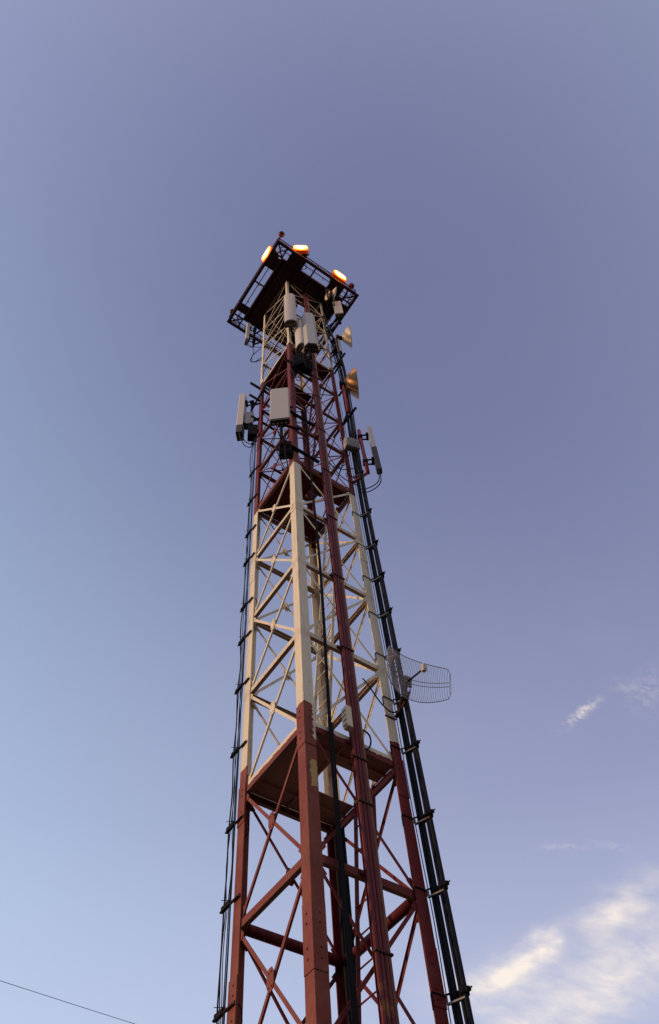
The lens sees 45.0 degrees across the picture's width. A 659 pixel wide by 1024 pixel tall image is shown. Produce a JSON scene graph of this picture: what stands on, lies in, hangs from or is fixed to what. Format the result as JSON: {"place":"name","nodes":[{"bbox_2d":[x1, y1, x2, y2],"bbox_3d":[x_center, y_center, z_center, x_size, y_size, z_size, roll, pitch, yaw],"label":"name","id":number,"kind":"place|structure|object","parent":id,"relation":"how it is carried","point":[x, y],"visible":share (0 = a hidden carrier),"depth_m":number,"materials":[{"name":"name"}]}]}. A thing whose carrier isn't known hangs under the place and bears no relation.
{"place":"outdoors","nodes":[
{"label":"outdoors","id":0,"kind":"place"},
{"bbox_2d":[0,980,133,1023],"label":"overhead wire","id":1,"kind":"object","parent":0,"point":[65,1001],"visible":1,"depth_m":13.85,"materials":[{"name":"black metal"}]},
{"bbox_2d":[0,0,658,1023],"label":"sky","id":2,"kind":"structure","parent":0,"point":[483,175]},
{"label":"ground","id":3,"kind":"structure","parent":0,"visible":0},
{"bbox_2d":[227,280,448,1023],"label":"lattice tower","id":4,"kind":"structure","parent":3,"relation":"on","point":[283,780],"depth_m":10.17,"materials":[{"name":"metal"}]},
{"bbox_2d":[212,1000,242,1023],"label":"cable bracket","id":5,"kind":"object","parent":4,"relation":"attached to","point":[219,1014],"visible":1,"depth_m":7.87,"materials":[{"name":"metal"}]},
{"bbox_2d":[218,443,253,1023],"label":"coaxial cable","id":6,"kind":"object","parent":5,"relation":"attached to","point":[234,772],"visible":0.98,"depth_m":10.32,"materials":[{"name":"black rubber"}]},
{"bbox_2d":[216,421,258,1023],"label":"coaxial cable","id":7,"kind":"object","parent":5,"relation":"attached to","point":[232,768],"visible":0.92,"depth_m":10.56,"materials":[{"name":"black rubber"}]},
{"bbox_2d":[220,437,255,1023],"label":"coaxial cable","id":8,"kind":"object","parent":5,"relation":"attached to","point":[234,776],"visible":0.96,"depth_m":10.17,"materials":[{"name":"black rubber"}]},
{"bbox_2d":[223,432,257,1023],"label":"coaxial cable","id":9,"kind":"object","parent":5,"relation":"attached to","point":[237,772],"visible":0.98,"depth_m":10.18,"materials":[{"name":"black rubber"}]},
{"bbox_2d":[219,893,239,913],"bbox_3d":[-1.140,4.365,8.888,0.120,0.117,0.395,23,-64,-16],"label":"cable bracket","id":10,"kind":"object","parent":4,"relation":"attached to","point":[224,907],"visible":0.99,"depth_m":8.89,"materials":[{"name":"metal"}]},
{"bbox_2d":[225,814,249,837],"bbox_3d":[-1.155,3.896,9.735,0.414,0.302,0.154,-39,-65,18],"label":"cable bracket","id":11,"kind":"object","parent":4,"relation":"attached to","point":[229,827],"visible":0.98,"depth_m":9.79,"materials":[{"name":"metal"}]},
{"bbox_2d":[230,740,245,758],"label":"cable bracket","id":12,"kind":"object","parent":4,"relation":"attached to","point":[233,753],"visible":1,"depth_m":10.86,"materials":[{"name":"metal"}]},
{"bbox_2d":[222,458,254,1023],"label":"coaxial cable","id":13,"kind":"object","parent":4,"relation":"attached to","point":[236,774],"visible":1,"depth_m":10.46,"materials":[{"name":"black rubber"}]},
{"bbox_2d":[234,677,252,694],"bbox_3d":[-1.296,2.660,11.880,0.414,0.302,0.154,-39,-65,18],"label":"cable bracket","id":14,"kind":"object","parent":4,"relation":"attached to","point":[239,687],"visible":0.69,"depth_m":11.95,"materials":[{"name":"metal"}]},
{"bbox_2d":[237,630,250,645],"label":"cable bracket","id":15,"kind":"object","parent":4,"relation":"attached to","point":[242,639],"visible":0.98,"depth_m":12.92,"materials":[{"name":"metal"}]},
{"bbox_2d":[240,596,256,612],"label":"cable bracket","id":16,"kind":"object","parent":4,"relation":"attached to","point":[244,605],"visible":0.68,"depth_m":13.70,"materials":[{"name":"metal"}]},
{"bbox_2d":[243,552,254,566],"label":"cable bracket","id":17,"kind":"object","parent":4,"relation":"attached to","point":[245,562],"visible":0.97,"depth_m":14.93,"materials":[{"name":"metal"}]},
{"bbox_2d":[235,383,266,447],"bbox_3d":[-2.004,-2.517,20.782,0.773,3.718,0.298,-8,-60,1],"label":"panel antenna","id":18,"kind":"object","parent":4,"relation":"attached to","point":[243,405],"visible":0.98,"depth_m":20.74,"materials":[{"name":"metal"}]},
{"bbox_2d":[244,412,258,429],"bbox_3d":[-2.006,-2.346,20.587,0.383,0.810,0.212,2,-60,-5],"label":"radio unit","id":19,"kind":"object","parent":18,"relation":"attached to","point":[248,418],"visible":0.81,"depth_m":20.55,"materials":[{"name":"metal"}]},
{"bbox_2d":[247,424,257,441],"bbox_3d":[-1.916,-1.971,19.983,0.270,0.640,0.272,2,-60,-5],"label":"radio unit","id":20,"kind":"object","parent":4,"relation":"attached to","point":[252,431],"visible":0.92,"depth_m":19.80,"materials":[{"name":"metal"}]},
{"bbox_2d":[245,524,259,537],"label":"cable bracket","id":21,"kind":"object","parent":4,"relation":"attached to","point":[247,534],"visible":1,"depth_m":15.80,"materials":[{"name":"metal"}]},
{"bbox_2d":[247,493,257,506],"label":"cable bracket","id":22,"kind":"object","parent":4,"relation":"attached to","point":[249,502],"visible":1,"depth_m":16.93,"materials":[{"name":"metal"}]},
{"bbox_2d":[244,322,263,362],"bbox_3d":[-2.487,-5.579,26.366,0.674,4.334,0.282,-6,-60,0],"label":"panel antenna","id":23,"kind":"object","parent":4,"relation":"attached to","point":[247,336],"visible":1,"depth_m":26.72,"materials":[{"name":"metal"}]},
{"bbox_2d":[249,394,269,407],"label":"support pipe","id":24,"kind":"object","parent":4,"relation":"attached to","point":[252,396],"visible":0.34,"depth_m":21.74,"materials":[{"name":"metal"}]},
{"bbox_2d":[250,382,269,395],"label":"support pipe","id":25,"kind":"object","parent":4,"relation":"attached to","point":[255,385],"visible":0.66,"depth_m":22.52,"materials":[{"name":"metal"}]},
{"bbox_2d":[251,415,274,429],"bbox_3d":[-1.713,-2.305,20.694,0.750,0.068,0.072,30,-66,-19],"label":"support pipe","id":26,"kind":"object","parent":4,"relation":"attached to","point":[264,423],"visible":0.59,"depth_m":20.68,"materials":[{"name":"metal"}]},
{"bbox_2d":[259,431,276,468],"bbox_3d":[-1.264,-1.612,18.174,0.031,1.633,1.165,31,-67,-20],"label":"jumper cable","id":27,"kind":"object","parent":4,"relation":"attached to","point":[270,452],"visible":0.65,"depth_m":18.00,"materials":[{"name":"black rubber"}]},
{"bbox_2d":[270,387,299,456],"bbox_3d":[-0.966,-1.945,17.047,0.434,2.954,0.668,-27,-62,11],"label":"panel antenna","id":28,"kind":"object","parent":4,"relation":"attached to","point":[280,407],"visible":0.92,"depth_m":17.03,"materials":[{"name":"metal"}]},
{"bbox_2d":[275,429,287,467],"bbox_3d":[-0.975,-1.267,16.594,0.136,1.916,0.808,13,-62,-11],"label":"jumper cable","id":29,"kind":"object","parent":28,"relation":"attached to","point":[285,453],"visible":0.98,"depth_m":16.21,"materials":[{"name":"black rubber"}]},
{"bbox_2d":[279,441,291,459],"bbox_3d":[-0.885,-1.217,16.081,0.260,0.560,0.239,-6,-60,0],"label":"radio unit","id":30,"kind":"object","parent":4,"relation":"attached to","point":[288,449],"visible":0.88,"depth_m":15.90,"materials":[{"name":"metal"}]},
{"bbox_2d":[284,293,296,331],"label":"panel antenna","id":31,"kind":"object","parent":4,"relation":"attached to","point":[290,318],"visible":1,"depth_m":23.18,"materials":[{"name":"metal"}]},
{"bbox_2d":[227,238,358,356],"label":"top platform","id":32,"kind":"structure","parent":4,"relation":"attached to","point":[289,269],"depth_m":28.58,"materials":[{"name":"black metal"}]},
{"bbox_2d":[261,245,278,262],"bbox_3d":[-2.086,-9.039,28.304,0.485,0.741,0.668,30,-66,-19],"label":"floodlight","id":33,"kind":"object","parent":32,"relation":"attached to","point":[267,252],"visible":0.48,"depth_m":28.29,"materials":[{"name":"metal"}]},
{"bbox_2d":[278,231,284,239],"bbox_3d":[-1.685,-9.702,28.020,0.230,0.885,0.230,-11,-60,2],"label":"obstruction lamp","id":34,"kind":"object","parent":32,"relation":"on","point":[281,234],"visible":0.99,"depth_m":28.23,"materials":[{"name":"red glass"}]},
{"bbox_2d":[293,245,308,257],"bbox_3d":[-1.026,-9.164,28.290,0.608,0.721,0.484,0,-60,-4],"label":"floodlight","id":35,"kind":"object","parent":32,"relation":"on","point":[302,250],"visible":0.69,"depth_m":28.22,"materials":[{"name":"metal"}]},
{"bbox_2d":[329,269,346,283],"bbox_3d":[0.282,-8.375,28.830,0.628,0.721,0.485,30,-66,-19],"label":"floodlight","id":36,"kind":"object","parent":32,"relation":"on","point":[339,276],"visible":0.7,"depth_m":28.78,"materials":[{"name":"metal"}]},
{"bbox_2d":[271,466,320,496],"bbox_3d":[-0.734,-0.663,17.600,1.320,0.057,0.060,30,-66,-19],"label":"support pipe","id":37,"kind":"object","parent":4,"relation":"attached to","point":[278,471],"visible":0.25,"depth_m":17.43,"materials":[{"name":"metal"}]},
{"bbox_2d":[292,352,305,372],"bbox_3d":[-0.815,-3.809,20.400,0.389,0.810,0.270,-15,-60,5],"label":"radio unit","id":38,"kind":"object","parent":4,"relation":"attached to","point":[299,363],"visible":0.98,"depth_m":20.15,"materials":[{"name":"metal"}]},
{"bbox_2d":[291,320,307,354],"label":"panel antenna","id":39,"kind":"object","parent":4,"relation":"attached to","point":[299,341],"visible":0.72,"depth_m":21.71,"materials":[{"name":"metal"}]},
{"bbox_2d":[281,439,319,463],"bbox_3d":[-0.587,-1.229,16.186,0.900,0.072,0.076,30,-66,-19],"label":"support pipe","id":40,"kind":"object","parent":4,"relation":"attached to","point":[300,451],"visible":1,"depth_m":16.16,"materials":[{"name":"metal"}]},
{"bbox_2d":[284,358,318,379],"bbox_3d":[-0.726,-3.696,20.651,1.050,0.068,0.072,30,-66,-19],"label":"support pipe","id":41,"kind":"object","parent":4,"relation":"attached to","point":[291,363],"visible":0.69,"depth_m":20.52,"materials":[{"name":"metal"}]},
{"bbox_2d":[290,410,313,426],"bbox_3d":[-0.763,-2.168,17.714,0.980,0.072,0.076,30,-66,-19],"label":"support pipe","id":42,"kind":"object","parent":4,"relation":"attached to","point":[301,418],"visible":0.69,"depth_m":17.73,"materials":[{"name":"metal"}]},
{"bbox_2d":[292,312,318,374],"bbox_3d":[-0.651,-4.570,21.740,0.747,4.253,0.446,-40,-65,18],"label":"panel antenna","id":43,"kind":"object","parent":4,"relation":"attached to","point":[309,334],"visible":0.83,"depth_m":21.64,"materials":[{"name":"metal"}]},
{"bbox_2d":[301,359,312,375],"bbox_3d":[-0.609,-3.693,20.568,0.260,0.660,0.329,20,-63,-15],"label":"radio unit","id":44,"kind":"object","parent":4,"relation":"attached to","point":[309,369],"visible":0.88,"depth_m":20.34,"materials":[{"name":"metal"}]},
{"bbox_2d":[304,382,320,492],"bbox_3d":[-0.438,-1.909,19.641,0.730,7.265,0.408,30,-66,-19],"label":"ladder","id":45,"kind":"object","parent":4,"relation":"attached to","point":[314,443],"visible":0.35,"depth_m":19.36,"materials":[{"name":"metal"}]},
{"bbox_2d":[314,507,337,726],"bbox_3d":[-0.044,1.685,13.374,0.770,7.235,0.408,30,-66,-19],"label":"ladder","id":46,"kind":"object","parent":4,"relation":"on","point":[317,676],"visible":0.43,"depth_m":12.56,"materials":[{"name":"metal"}]},
{"bbox_2d":[323,290,335,316],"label":"dish antenna","id":47,"kind":"object","parent":4,"relation":"attached to","point":[329,296],"visible":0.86,"depth_m":27.68,"materials":[{"name":"metal"}]},
{"bbox_2d":[321,316,337,340],"bbox_3d":[0.003,-5.948,25.816,0.068,0.065,0.950,30,-66,-19],"label":"support pipe","id":48,"kind":"object","parent":4,"relation":"attached to","point":[333,322],"visible":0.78,"depth_m":25.71,"materials":[{"name":"metal"}]},
{"bbox_2d":[303,406,356,1023],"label":"hanging cable","id":49,"kind":"object","parent":4,"relation":"hanging from","point":[348,949],"visible":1,"depth_m":8.94,"materials":[{"name":"black rubber"}]},
{"bbox_2d":[324,287,336,316],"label":"dish antenna","id":50,"kind":"object","parent":4,"relation":"attached to","point":[333,292],"visible":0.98,"depth_m":27.65,"materials":[{"name":"metal"}]},
{"bbox_2d":[322,301,343,332],"bbox_3d":[0.079,-6.509,26.657,0.837,2.434,0.358,-15,-60,5],"label":"panel antenna","id":51,"kind":"object","parent":4,"relation":"attached to","point":[338,310],"visible":0.91,"depth_m":26.51,"materials":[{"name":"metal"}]},
{"bbox_2d":[326,352,345,377],"bbox_3d":[0.144,-4.132,22.826,0.064,0.061,1.050,30,-66,-19],"label":"support pipe","id":52,"kind":"object","parent":4,"relation":"attached to","point":[338,362],"visible":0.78,"depth_m":22.73,"materials":[{"name":"metal"}]},
{"bbox_2d":[330,335,342,358],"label":"panel antenna","id":53,"kind":"object","parent":4,"relation":"attached to","point":[335,349],"visible":0.82,"depth_m":23.53,"materials":[{"name":"metal"}]},
{"bbox_2d":[331,325,351,373],"bbox_3d":[0.374,-4.787,23.366,0.714,2.760,0.720,-6,-60,0],"label":"dish antenna","id":54,"kind":"object","parent":4,"relation":"attached to","point":[346,337],"visible":0.98,"depth_m":23.99,"materials":[{"name":"metal"}]},
{"bbox_2d":[333,826,355,1023],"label":"feeder bundle","id":55,"kind":"object","parent":4,"relation":"attached to","point":[347,994],"visible":0.24,"depth_m":9.37,"materials":[{"name":"black rubber"}]},
{"bbox_2d":[333,407,356,437],"bbox_3d":[0.373,-2.184,19.455,0.064,0.061,0.950,30,-66,-19],"label":"support pipe","id":56,"kind":"object","parent":4,"relation":"attached to","point":[351,413],"visible":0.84,"depth_m":19.36,"materials":[{"name":"metal"}]},
{"bbox_2d":[332,722,358,1023],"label":"hanging cable","id":57,"kind":"object","parent":4,"relation":"hanging from","point":[345,881],"visible":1,"depth_m":7.86,"materials":[{"name":"black rubber"}]},
{"bbox_2d":[338,367,358,424],"bbox_3d":[0.513,-2.953,20.388,0.584,2.595,0.860,-6,-60,0],"label":"dish antenna","id":58,"kind":"object","parent":4,"relation":"attached to","point":[350,383],"visible":0.98,"depth_m":20.85,"materials":[{"name":"brown metal"}]},
{"bbox_2d":[302,294,399,1023],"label":"cable conduit","id":59,"kind":"object","parent":4,"relation":"attached to","point":[382,955],"visible":0.81,"depth_m":9.36,"materials":[{"name":"red metal"}]},
{"bbox_2d":[328,452,350,467],"bbox_3d":[0.182,-1.178,17.213,0.693,1.064,0.066,22,-64,-16],"label":"jumper cable","id":60,"kind":"object","parent":59,"relation":"attached to","point":[343,465],"visible":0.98,"depth_m":16.95,"materials":[{"name":"black rubber"}]},
{"bbox_2d":[329,462,358,485],"bbox_3d":[0.277,-0.797,16.604,0.714,0.514,0.049,26,-65,-17],"label":"jumper cable","id":61,"kind":"object","parent":59,"relation":"attached to","point":[341,476],"visible":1,"depth_m":16.48,"materials":[{"name":"black rubber"}]},
{"bbox_2d":[341,705,352,731],"bbox_3d":[0.232,2.601,9.973,0.161,0.360,0.135,30,-66,-19],"label":"junction box","id":62,"kind":"object","parent":59,"relation":"attached to","point":[347,720],"visible":1,"depth_m":9.90,"materials":[{"name":"metal"}]},
{"bbox_2d":[363,729,371,749],"bbox_3d":[0.464,2.854,9.968,0.136,0.340,0.031,15,-62,-12],"label":"cable","id":63,"kind":"object","parent":59,"relation":"attached to","point":[368,734],"visible":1,"depth_m":9.99,"materials":[{"name":"grey plastic"}]},
{"bbox_2d":[343,436,359,451],"bbox_3d":[0.490,-1.480,18.019,0.340,0.480,0.266,16,-62,-12],"label":"radio unit","id":64,"kind":"object","parent":4,"relation":"attached to","point":[351,444],"visible":0.96,"depth_m":17.88,"materials":[{"name":"metal"}]},
{"bbox_2d":[346,470,363,478],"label":"cable bracket","id":65,"kind":"object","parent":4,"relation":"attached to","point":[355,476],"visible":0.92,"depth_m":16.86,"materials":[{"name":"metal"}]},
{"bbox_2d":[324,313,474,1023],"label":"feeder bundle","id":66,"kind":"object","parent":65,"relation":"attached to","point":[458,965],"visible":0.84,"depth_m":9.70,"materials":[{"name":"black rubber"}]},
{"bbox_2d":[352,508,371,517],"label":"cable bracket","id":67,"kind":"object","parent":4,"relation":"attached to","point":[364,514],"visible":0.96,"depth_m":15.46,"materials":[{"name":"metal"}]},
{"bbox_2d":[354,780,377,1023],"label":"ladder","id":68,"kind":"object","parent":4,"relation":"attached to","point":[357,923],"visible":0.47,"depth_m":9.02,"materials":[{"name":"metal"}]},
{"bbox_2d":[353,426,381,492],"bbox_3d":[0.755,-1.189,17.546,0.660,3.019,0.180,-6,-60,0],"label":"panel antenna","id":69,"kind":"object","parent":4,"relation":"attached to","point":[375,458],"visible":0.94,"depth_m":17.48,"materials":[{"name":"metal"}]},
{"bbox_2d":[357,539,378,549],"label":"cable bracket","id":70,"kind":"object","parent":4,"relation":"attached to","point":[371,545],"visible":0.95,"depth_m":14.45,"materials":[{"name":"metal"}]},
{"bbox_2d":[362,571,385,582],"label":"cable bracket","id":71,"kind":"object","parent":4,"relation":"attached to","point":[378,577],"visible":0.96,"depth_m":13.56,"materials":[{"name":"metal"}]},
{"bbox_2d":[368,607,392,618],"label":"cable bracket","id":72,"kind":"object","parent":4,"relation":"attached to","point":[382,614],"visible":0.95,"depth_m":12.69,"materials":[{"name":"metal"}]},
{"bbox_2d":[375,648,400,660],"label":"cable bracket","id":73,"kind":"object","parent":4,"relation":"attached to","point":[397,650],"visible":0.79,"depth_m":11.83,"materials":[{"name":"metal"}]},
{"bbox_2d":[382,692,408,704],"bbox_3d":[0.944,2.625,11.012,0.410,0.195,0.211,-11,-60,3],"label":"cable bracket","id":74,"kind":"object","parent":4,"relation":"attached to","point":[397,699],"visible":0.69,"depth_m":11.04,"materials":[{"name":"metal"}]},
{"bbox_2d":[340,404,451,1023],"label":"thin wire","id":75,"kind":"object","parent":4,"relation":"attached to","point":[405,771],"visible":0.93,"depth_m":9.70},
{"bbox_2d":[390,739,420,754],"bbox_3d":[0.995,3.073,10.234,0.410,0.195,0.211,-11,-60,3],"label":"cable bracket","id":76,"kind":"object","parent":4,"relation":"attached to","point":[408,748],"visible":0.97,"depth_m":10.24,"materials":[{"name":"metal"}]},
{"bbox_2d":[367,563,448,1021],"bbox_3d":[0.832,2.356,11.639,0.022,20.900,0.032,30,-66,-19],"label":"thin wire","id":77,"kind":"object","parent":4,"relation":"attached to","point":[411,812],"visible":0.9,"depth_m":8.96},
{"bbox_2d":[385,645,450,719],"bbox_3d":[1.127,2.349,10.864,1.031,0.859,0.671,24,-47,-16],"label":"grid dish","id":78,"kind":"object","parent":4,"relation":"attached to","point":[407,682],"visible":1,"depth_m":10.91,"materials":[{"name":"metal"}]},
{"bbox_2d":[362,678,409,712],"bbox_3d":[0.795,2.526,10.963,0.650,0.544,0.199,-1,-60,-3],"label":"jumper cable","id":79,"kind":"object","parent":78,"relation":"attached to","point":[379,700],"visible":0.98,"depth_m":10.89,"materials":[{"name":"black rubber"}]},
{"bbox_2d":[401,808,434,826],"bbox_3d":[1.056,3.611,9.299,0.410,0.195,0.211,-11,-60,3],"label":"cable bracket","id":80,"kind":"object","parent":4,"relation":"attached to","point":[421,818],"visible":0.96,"depth_m":9.31,"materials":[{"name":"metal"}]},
{"bbox_2d":[413,880,449,900],"bbox_3d":[1.109,4.074,8.495,0.410,0.195,0.211,-11,-60,3],"label":"cable bracket","id":81,"kind":"object","parent":4,"relation":"attached to","point":[441,884],"visible":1,"depth_m":8.50,"materials":[{"name":"metal"}]},
{"bbox_2d":[430,985,472,1009],"bbox_3d":[1.172,4.627,7.534,0.410,0.195,0.211,-11,-60,3],"label":"cable bracket","id":82,"kind":"object","parent":4,"relation":"attached to","point":[455,994],"visible":0.98,"depth_m":7.55,"materials":[{"name":"metal"}]},
{"bbox_2d":[322,316,463,1023],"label":"feeder bundle","id":83,"kind":"object","parent":82,"relation":"attached to","point":[449,971],"visible":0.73,"depth_m":9.66,"materials":[{"name":"black rubber"}]}
]}

